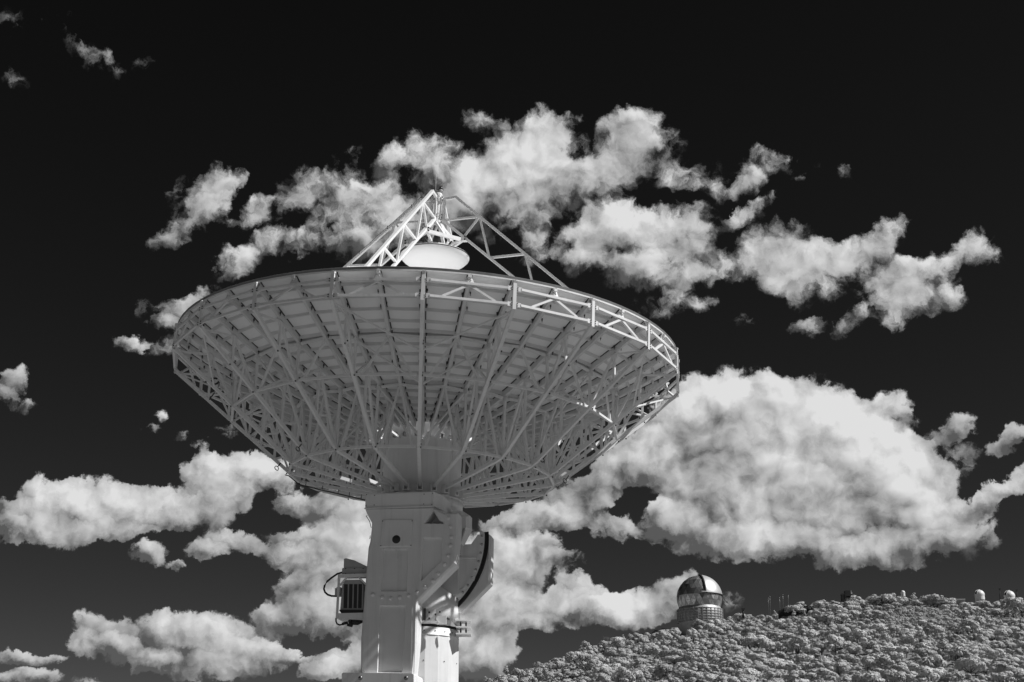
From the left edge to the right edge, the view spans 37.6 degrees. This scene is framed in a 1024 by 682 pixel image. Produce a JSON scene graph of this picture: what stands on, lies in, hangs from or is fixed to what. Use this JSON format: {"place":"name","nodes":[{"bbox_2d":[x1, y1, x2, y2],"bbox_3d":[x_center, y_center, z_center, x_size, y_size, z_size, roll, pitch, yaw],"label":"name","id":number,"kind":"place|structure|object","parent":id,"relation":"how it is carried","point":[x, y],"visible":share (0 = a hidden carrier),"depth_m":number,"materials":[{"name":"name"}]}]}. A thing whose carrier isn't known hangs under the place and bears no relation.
{"place":"outdoors","nodes":[
{"label":"outdoors","id":0,"kind":"place"},
{"bbox_2d":[0,0,1023,681],"label":"sky","id":1,"kind":"structure","parent":0,"point":[819,204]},
{"bbox_2d":[539,604,1023,681],"bbox_3d":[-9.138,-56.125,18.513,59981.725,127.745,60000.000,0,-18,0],"label":"ground","id":2,"kind":"structure","parent":0,"point":[909,655],"depth_m":607.94,"materials":[{"name":"grey soil"}]},
{"bbox_2d":[172,184,679,681],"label":"radio telescope","id":3,"kind":"object","parent":2,"relation":"on","point":[428,370],"visible":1,"depth_m":33.18,"materials":[{"name":"paint"}]},
{"bbox_2d":[531,664,541,681],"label":"oak tree","id":4,"kind":"object","parent":2,"relation":"on","point":[538,672],"visible":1,"depth_m":621.96,"materials":[{"name":"grey plant"}]},
{"bbox_2d":[548,660,565,670],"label":"oak tree","id":5,"kind":"object","parent":2,"relation":"on","point":[558,664],"visible":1,"depth_m":690.93,"materials":[{"name":"grey plant"}]},
{"bbox_2d":[565,651,581,665],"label":"oak tree","id":6,"kind":"object","parent":2,"relation":"on","point":[571,655],"visible":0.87,"depth_m":696.75,"materials":[{"name":"grey plant"}]},
{"bbox_2d":[574,653,592,662],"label":"oak tree","id":7,"kind":"object","parent":2,"relation":"on","point":[583,656],"visible":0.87,"depth_m":686.77,"materials":[{"name":"grey plant"}]},
{"bbox_2d":[577,656,602,670],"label":"oak tree","id":8,"kind":"object","parent":2,"relation":"on","point":[591,661],"visible":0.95,"depth_m":612.89,"materials":[{"name":"grey plant"}]},
{"bbox_2d":[592,674,610,681],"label":"oak tree","id":9,"kind":"object","parent":2,"relation":"on","point":[601,678],"visible":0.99,"depth_m":526.95,"materials":[{"name":"grey plant"}]},
{"bbox_2d":[603,649,618,657],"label":"oak tree","id":10,"kind":"object","parent":2,"relation":"on","point":[608,653],"visible":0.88,"depth_m":675.98,"materials":[{"name":"grey plant"}]},
{"bbox_2d":[607,637,624,648],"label":"oak tree","id":11,"kind":"object","parent":2,"relation":"on","point":[615,641],"visible":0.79,"depth_m":729.80,"materials":[{"name":"grey plant"}]},
{"bbox_2d":[624,658,648,669],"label":"oak tree","id":12,"kind":"object","parent":2,"relation":"on","point":[635,662],"visible":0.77,"depth_m":593.53,"materials":[{"name":"grey plant"}]},
{"bbox_2d":[641,646,661,657],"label":"oak tree","id":13,"kind":"object","parent":2,"relation":"on","point":[654,650],"visible":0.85,"depth_m":613.19,"materials":[{"name":"grey plant"}]},
{"bbox_2d":[657,632,671,642],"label":"oak tree","id":14,"kind":"object","parent":2,"relation":"on","point":[660,635],"visible":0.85,"depth_m":688.55,"materials":[{"name":"grey plant"}]},
{"bbox_2d":[656,649,682,657],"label":"oak tree","id":15,"kind":"object","parent":2,"relation":"on","point":[667,652],"visible":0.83,"depth_m":598.38,"materials":[{"name":"grey plant"}]},
{"bbox_2d":[652,663,688,680],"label":"oak tree","id":16,"kind":"object","parent":2,"relation":"on","point":[661,671],"visible":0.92,"depth_m":487.98,"materials":[{"name":"grey plant"}]},
{"bbox_2d":[663,656,686,664],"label":"oak tree","id":17,"kind":"object","parent":2,"relation":"on","point":[674,660],"visible":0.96,"depth_m":581.63,"materials":[{"name":"grey plant"}]},
{"bbox_2d":[682,651,699,661],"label":"oak tree","id":18,"kind":"object","parent":2,"relation":"on","point":[688,655],"visible":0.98,"depth_m":577.98,"materials":[{"name":"grey plant"}]},
{"bbox_2d":[678,669,704,681],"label":"oak tree","id":19,"kind":"object","parent":2,"relation":"on","point":[694,675],"visible":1,"depth_m":469.66,"materials":[{"name":"grey plant"}]},
{"bbox_2d":[689,646,707,656],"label":"oak tree","id":20,"kind":"object","parent":2,"relation":"on","point":[701,648],"visible":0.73,"depth_m":585.44,"materials":[{"name":"grey plant"}]},
{"bbox_2d":[677,574,722,634],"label":"observatory","id":21,"kind":"structure","parent":2,"relation":"on","point":[699,596],"depth_m":773.65,"materials":[{"name":"metal"}]},
{"bbox_2d":[698,664,720,672],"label":"oak tree","id":22,"kind":"object","parent":2,"relation":"on","point":[708,668],"visible":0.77,"depth_m":502.11,"materials":[{"name":"grey plant"}]},
{"bbox_2d":[699,623,723,632],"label":"oak tree","id":23,"kind":"object","parent":2,"relation":"on","point":[711,627],"visible":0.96,"depth_m":713.58,"materials":[{"name":"grey plant"}]},
{"bbox_2d":[706,650,721,661],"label":"oak tree","id":24,"kind":"object","parent":2,"relation":"on","point":[711,655],"visible":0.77,"depth_m":537.67,"materials":[{"name":"grey plant"}]},
{"bbox_2d":[720,639,736,647],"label":"oak tree","id":25,"kind":"object","parent":2,"relation":"on","point":[724,642],"visible":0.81,"depth_m":595.45,"materials":[{"name":"grey plant"}]},
{"bbox_2d":[721,658,745,672],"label":"oak tree","id":26,"kind":"object","parent":2,"relation":"on","point":[734,664],"visible":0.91,"depth_m":489.13,"materials":[{"name":"grey plant"}]},
{"bbox_2d":[718,656,752,668],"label":"oak tree","id":27,"kind":"object","parent":2,"relation":"on","point":[744,659],"visible":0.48,"depth_m":503.30,"materials":[{"name":"grey plant"}]},
{"bbox_2d":[730,667,761,680],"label":"oak tree","id":28,"kind":"object","parent":2,"relation":"on","point":[751,671],"visible":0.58,"depth_m":437.55,"materials":[{"name":"grey plant"}]},
{"bbox_2d":[740,626,759,636],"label":"oak tree","id":29,"kind":"object","parent":2,"relation":"on","point":[745,630],"visible":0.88,"depth_m":663.92,"materials":[{"name":"grey plant"}]},
{"bbox_2d":[483,593,1023,681],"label":"distant trees","id":30,"kind":"object","parent":2,"relation":"on","point":[736,622],"visible":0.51,"depth_m":636.55,"materials":[{"name":"grey plant"}]},
{"bbox_2d":[743,634,767,647],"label":"oak tree","id":31,"kind":"object","parent":2,"relation":"on","point":[752,639],"visible":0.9,"depth_m":601.42,"materials":[{"name":"grey plant"}]},
{"bbox_2d":[747,653,766,660],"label":"oak tree","id":32,"kind":"object","parent":2,"relation":"on","point":[753,656],"visible":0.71,"depth_m":529.54,"materials":[{"name":"grey plant"}]},
{"bbox_2d":[750,663,766,672],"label":"oak tree","id":33,"kind":"object","parent":2,"relation":"on","point":[761,668],"visible":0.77,"depth_m":464.88,"materials":[{"name":"grey plant"}]},
{"bbox_2d":[759,639,775,650],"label":"oak tree","id":34,"kind":"object","parent":2,"relation":"on","point":[766,643],"visible":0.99,"depth_m":579.61,"materials":[{"name":"grey plant"}]},
{"bbox_2d":[766,671,782,679],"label":"oak tree","id":35,"kind":"object","parent":2,"relation":"on","point":[775,674],"visible":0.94,"depth_m":440.38,"materials":[{"name":"grey plant"}]},
{"bbox_2d":[768,651,786,658],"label":"oak tree","id":36,"kind":"object","parent":2,"relation":"on","point":[779,654],"visible":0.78,"depth_m":530.33,"materials":[{"name":"grey plant"}]},
{"bbox_2d":[771,661,788,668],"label":"oak tree","id":37,"kind":"object","parent":2,"relation":"on","point":[780,664],"visible":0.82,"depth_m":480.02,"materials":[{"name":"grey plant"}]},
{"bbox_2d":[768,657,793,667],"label":"oak tree","id":38,"kind":"object","parent":2,"relation":"on","point":[774,659],"visible":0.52,"depth_m":510.23,"materials":[{"name":"grey plant"}]},
{"bbox_2d":[773,632,794,641],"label":"oak tree","id":39,"kind":"object","parent":2,"relation":"on","point":[779,636],"visible":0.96,"depth_m":619.10,"materials":[{"name":"grey plant"}]},
{"bbox_2d":[774,640,793,654],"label":"oak tree","id":40,"kind":"object","parent":2,"relation":"on","point":[781,647],"visible":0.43,"depth_m":569.52,"materials":[{"name":"grey plant"}]},
{"bbox_2d":[783,663,801,671],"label":"oak tree","id":41,"kind":"object","parent":2,"relation":"on","point":[790,666],"visible":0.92,"depth_m":460.52,"materials":[{"name":"grey plant"}]},
{"bbox_2d":[781,670,808,681],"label":"oak tree","id":42,"kind":"object","parent":2,"relation":"on","point":[794,675],"visible":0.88,"depth_m":427.93,"materials":[{"name":"grey plant"}]},
{"bbox_2d":[784,604,806,616],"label":"oak tree","id":43,"kind":"object","parent":2,"relation":"on","point":[789,608],"visible":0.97,"depth_m":749.53,"materials":[{"name":"grey plant"}]},
{"bbox_2d":[778,606,813,618],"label":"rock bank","id":44,"kind":"object","parent":2,"relation":"on","point":[781,612],"visible":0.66,"depth_m":750.85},
{"bbox_2d":[787,636,810,653],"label":"oak tree","id":45,"kind":"object","parent":2,"relation":"on","point":[796,642],"visible":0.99,"depth_m":524.85,"materials":[{"name":"grey plant"}]},
{"bbox_2d":[795,653,814,664],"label":"oak tree","id":46,"kind":"object","parent":2,"relation":"on","point":[802,657],"visible":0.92,"depth_m":493.77,"materials":[{"name":"grey plant"}]},
{"bbox_2d":[796,616,814,626],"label":"oak tree","id":47,"kind":"object","parent":2,"relation":"on","point":[804,620],"visible":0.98,"depth_m":666.67,"materials":[{"name":"grey plant"}]},
{"bbox_2d":[799,629,818,639],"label":"oak tree","id":48,"kind":"object","parent":2,"relation":"on","point":[811,633],"visible":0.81,"depth_m":599.93,"materials":[{"name":"grey plant"}]},
{"bbox_2d":[804,663,824,668],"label":"oak tree","id":49,"kind":"object","parent":2,"relation":"on","point":[814,665],"visible":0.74,"depth_m":458.96,"materials":[{"name":"grey plant"}]},
{"bbox_2d":[808,601,829,609],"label":"oak tree","id":50,"kind":"object","parent":2,"relation":"on","point":[817,604],"visible":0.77,"depth_m":747.88,"materials":[{"name":"grey plant"}]},
{"bbox_2d":[804,668,836,681],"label":"oak tree","id":51,"kind":"object","parent":2,"relation":"on","point":[813,676],"visible":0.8,"depth_m":424.39,"materials":[{"name":"grey plant"}]},
{"bbox_2d":[813,642,828,654],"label":"oak tree","id":52,"kind":"object","parent":2,"relation":"on","point":[820,645],"visible":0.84,"depth_m":526.70,"materials":[{"name":"grey plant"}]},
{"bbox_2d":[815,612,840,626],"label":"oak tree","id":53,"kind":"object","parent":2,"relation":"on","point":[822,618],"visible":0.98,"depth_m":649.44,"materials":[{"name":"grey plant"}]},
{"bbox_2d":[823,672,841,681],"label":"oak tree","id":54,"kind":"object","parent":2,"relation":"on","point":[832,676],"visible":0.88,"depth_m":413.60,"materials":[{"name":"grey plant"}]},
{"bbox_2d":[824,634,844,654],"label":"oak tree","id":55,"kind":"object","parent":2,"relation":"on","point":[834,641],"visible":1,"depth_m":513.33,"materials":[{"name":"grey plant"}]},
{"bbox_2d":[826,604,847,614],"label":"oak tree","id":56,"kind":"object","parent":2,"relation":"on","point":[835,608],"visible":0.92,"depth_m":698.26,"materials":[{"name":"grey plant"}]},
{"bbox_2d":[823,627,850,638],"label":"oak tree","id":57,"kind":"object","parent":2,"relation":"on","point":[842,629],"visible":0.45,"depth_m":575.78,"materials":[{"name":"grey plant"}]},
{"bbox_2d":[827,662,848,675],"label":"oak tree","id":58,"kind":"object","parent":2,"relation":"on","point":[840,667],"visible":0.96,"depth_m":438.94,"materials":[{"name":"grey plant"}]},
{"bbox_2d":[830,613,850,623],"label":"oak tree","id":59,"kind":"object","parent":2,"relation":"on","point":[844,616],"visible":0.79,"depth_m":657.56,"materials":[{"name":"grey plant"}]},
{"bbox_2d":[834,630,858,643],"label":"oak tree","id":60,"kind":"object","parent":2,"relation":"on","point":[845,634],"visible":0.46,"depth_m":554.30,"materials":[{"name":"grey plant"}]},
{"bbox_2d":[841,590,851,601],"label":"telescope tower","id":61,"kind":"structure","parent":2,"relation":"on","point":[846,594],"depth_m":774.25,"materials":[{"name":"black"}]},
{"bbox_2d":[838,610,860,620],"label":"oak tree","id":62,"kind":"object","parent":2,"relation":"on","point":[851,614],"visible":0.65,"depth_m":678.38,"materials":[{"name":"grey plant"}]},
{"bbox_2d":[842,654,861,664],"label":"oak tree","id":63,"kind":"object","parent":2,"relation":"on","point":[848,658],"visible":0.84,"depth_m":481.79,"materials":[{"name":"grey plant"}]},
{"bbox_2d":[845,644,861,655],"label":"oak tree","id":64,"kind":"object","parent":2,"relation":"on","point":[855,649],"visible":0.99,"depth_m":508.80,"materials":[{"name":"grey plant"}]},
{"bbox_2d":[848,628,871,642],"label":"oak tree","id":65,"kind":"object","parent":2,"relation":"on","point":[860,635],"visible":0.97,"depth_m":538.25,"materials":[{"name":"grey plant"}]},
{"bbox_2d":[850,671,886,681],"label":"oak tree","id":66,"kind":"object","parent":2,"relation":"on","point":[873,676],"visible":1,"depth_m":388.66,"materials":[{"name":"grey plant"}]},
{"bbox_2d":[860,656,876,670],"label":"oak tree","id":67,"kind":"object","parent":2,"relation":"on","point":[866,660],"visible":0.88,"depth_m":453.54,"materials":[{"name":"grey plant"}]},
{"bbox_2d":[860,641,877,653],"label":"oak tree","id":68,"kind":"object","parent":2,"relation":"on","point":[864,645],"visible":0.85,"depth_m":515.06,"materials":[{"name":"grey plant"}]},
{"bbox_2d":[859,610,882,621],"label":"oak tree","id":69,"kind":"object","parent":2,"relation":"on","point":[870,613],"visible":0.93,"depth_m":661.88,"materials":[{"name":"grey plant"}]},
{"bbox_2d":[860,623,888,637],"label":"oak tree","id":70,"kind":"object","parent":2,"relation":"on","point":[880,628],"visible":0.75,"depth_m":586.96,"materials":[{"name":"grey plant"}]},
{"bbox_2d":[865,645,885,654],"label":"oak tree","id":71,"kind":"object","parent":2,"relation":"on","point":[876,648],"visible":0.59,"depth_m":502.84,"materials":[{"name":"grey plant"}]},
{"bbox_2d":[866,594,889,605],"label":"oak tree","id":72,"kind":"object","parent":2,"relation":"on","point":[872,600],"visible":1,"depth_m":744.99,"materials":[{"name":"grey plant"}]},
{"bbox_2d":[870,656,895,668],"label":"oak tree","id":73,"kind":"object","parent":2,"relation":"on","point":[883,661],"visible":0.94,"depth_m":448.72,"materials":[{"name":"grey plant"}]},
{"bbox_2d":[881,669,906,681],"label":"oak tree","id":74,"kind":"object","parent":2,"relation":"on","point":[891,675],"visible":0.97,"depth_m":389.77,"materials":[{"name":"grey plant"}]},
{"bbox_2d":[879,645,908,653],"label":"oak tree","id":75,"kind":"object","parent":2,"relation":"on","point":[889,648],"visible":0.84,"depth_m":490.03,"materials":[{"name":"grey plant"}]},
{"bbox_2d":[888,651,904,661],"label":"oak tree","id":76,"kind":"object","parent":2,"relation":"on","point":[894,656],"visible":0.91,"depth_m":477.62,"materials":[{"name":"grey plant"}]},
{"bbox_2d":[889,596,907,607],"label":"oak tree","id":77,"kind":"object","parent":2,"relation":"on","point":[892,599],"visible":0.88,"depth_m":739.94,"materials":[{"name":"grey plant"}]},
{"bbox_2d":[894,662,919,673],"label":"oak tree","id":78,"kind":"object","parent":2,"relation":"on","point":[904,667],"visible":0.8,"depth_m":424.00,"materials":[{"name":"grey plant"}]},
{"bbox_2d":[897,634,916,653],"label":"oak tree","id":79,"kind":"object","parent":2,"relation":"on","point":[909,639],"visible":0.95,"depth_m":523.50,"materials":[{"name":"grey plant"}]},
{"bbox_2d":[905,671,929,681],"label":"oak tree","id":80,"kind":"object","parent":2,"relation":"on","point":[911,675],"visible":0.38,"depth_m":395.97,"materials":[{"name":"grey plant"}]},
{"bbox_2d":[913,627,931,651],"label":"oak tree","id":81,"kind":"object","parent":2,"relation":"on","point":[922,635],"visible":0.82,"depth_m":508.94,"materials":[{"name":"grey plant"}]},
{"bbox_2d":[918,649,937,657],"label":"oak tree","id":82,"kind":"object","parent":2,"relation":"on","point":[924,653],"visible":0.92,"depth_m":483.31,"materials":[{"name":"grey plant"}]},
{"bbox_2d":[914,665,945,681],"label":"oak tree","id":83,"kind":"object","parent":2,"relation":"on","point":[928,672],"visible":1,"depth_m":384.96,"materials":[{"name":"grey plant"}]},
{"bbox_2d":[920,594,940,607],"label":"oak tree","id":84,"kind":"object","parent":2,"relation":"on","point":[926,598],"visible":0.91,"depth_m":738.07,"materials":[{"name":"grey plant"}]},
{"bbox_2d":[917,654,946,668],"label":"oak tree","id":85,"kind":"object","parent":2,"relation":"on","point":[937,660],"visible":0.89,"depth_m":432.04,"materials":[{"name":"grey plant"}]},
{"bbox_2d":[922,622,945,640],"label":"oak tree","id":86,"kind":"object","parent":2,"relation":"on","point":[930,628],"visible":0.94,"depth_m":584.67,"materials":[{"name":"grey plant"}]},
{"bbox_2d":[937,635,947,659],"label":"oak tree","id":87,"kind":"object","parent":2,"relation":"on","point":[942,642],"visible":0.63,"depth_m":488.06,"materials":[{"name":"grey plant"}]},
{"bbox_2d":[937,595,949,612],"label":"oak tree","id":88,"kind":"object","parent":2,"relation":"on","point":[942,600],"visible":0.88,"depth_m":723.61,"materials":[{"name":"grey plant"}]},
{"bbox_2d":[937,671,966,681],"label":"oak tree","id":89,"kind":"object","parent":2,"relation":"on","point":[953,676],"visible":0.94,"depth_m":387.78,"materials":[{"name":"grey plant"}]},
{"bbox_2d":[951,643,962,670],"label":"oak tree","id":90,"kind":"object","parent":2,"relation":"on","point":[954,652],"visible":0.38,"depth_m":445.97,"materials":[{"name":"grey plant"}]},
{"bbox_2d":[942,649,972,662],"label":"oak tree","id":91,"kind":"object","parent":2,"relation":"on","point":[966,653],"visible":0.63,"depth_m":453.74,"materials":[{"name":"grey plant"}]},
{"bbox_2d":[954,656,985,674],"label":"oak tree","id":92,"kind":"object","parent":2,"relation":"on","point":[972,662],"visible":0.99,"depth_m":426.30,"materials":[{"name":"grey plant"}]},
{"bbox_2d":[958,619,982,640],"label":"oak tree","id":93,"kind":"object","parent":2,"relation":"on","point":[967,625],"visible":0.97,"depth_m":563.62,"materials":[{"name":"grey plant"}]},
{"bbox_2d":[962,615,985,629],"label":"oak tree","id":94,"kind":"object","parent":2,"relation":"on","point":[980,620],"visible":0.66,"depth_m":610.39,"materials":[{"name":"grey plant"}]},
{"bbox_2d":[964,646,983,655],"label":"oak tree","id":95,"kind":"object","parent":2,"relation":"on","point":[973,650],"visible":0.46,"depth_m":485.18,"materials":[{"name":"grey plant"}]},
{"bbox_2d":[974,589,984,600],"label":"dome","id":96,"kind":"structure","parent":2,"relation":"on","point":[979,594],"depth_m":750.84,"materials":[{"name":"white paint"}]},
{"bbox_2d":[979,648,1006,671],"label":"oak tree","id":97,"kind":"object","parent":2,"relation":"on","point":[995,653],"visible":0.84,"depth_m":452.70,"materials":[{"name":"grey plant"}]},
{"bbox_2d":[984,641,1004,648],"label":"oak tree","id":98,"kind":"object","parent":2,"relation":"on","point":[999,644],"visible":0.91,"depth_m":513.80,"materials":[{"name":"grey plant"}]},
{"bbox_2d":[984,629,1007,639],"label":"oak tree","id":99,"kind":"object","parent":2,"relation":"on","point":[1000,632],"visible":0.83,"depth_m":565.15,"materials":[{"name":"grey plant"}]},
{"bbox_2d":[991,670,1016,681],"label":"oak tree","id":100,"kind":"object","parent":2,"relation":"on","point":[1004,676],"visible":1,"depth_m":379.89,"materials":[{"name":"grey plant"}]},
{"bbox_2d":[990,658,1018,667],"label":"oak tree","id":101,"kind":"object","parent":2,"relation":"on","point":[1003,660],"visible":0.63,"depth_m":439.74,"materials":[{"name":"grey plant"}]},
{"bbox_2d":[996,662,1015,672],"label":"oak tree","id":102,"kind":"object","parent":2,"relation":"on","point":[1001,667],"visible":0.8,"depth_m":417.15,"materials":[{"name":"grey plant"}]},
{"bbox_2d":[996,625,1022,637],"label":"oak tree","id":103,"kind":"object","parent":2,"relation":"on","point":[1012,630],"visible":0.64,"depth_m":574.07,"materials":[{"name":"grey plant"}]},
{"bbox_2d":[1002,667,1023,681],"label":"oak tree","id":104,"kind":"object","parent":2,"relation":"on","point":[1018,673],"visible":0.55,"depth_m":397.04,"materials":[{"name":"grey plant"}]},
{"bbox_2d":[1006,598,1023,617],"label":"oak tree","id":105,"kind":"object","parent":2,"relation":"on","point":[1015,603],"visible":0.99,"depth_m":680.96,"materials":[{"name":"grey plant"}]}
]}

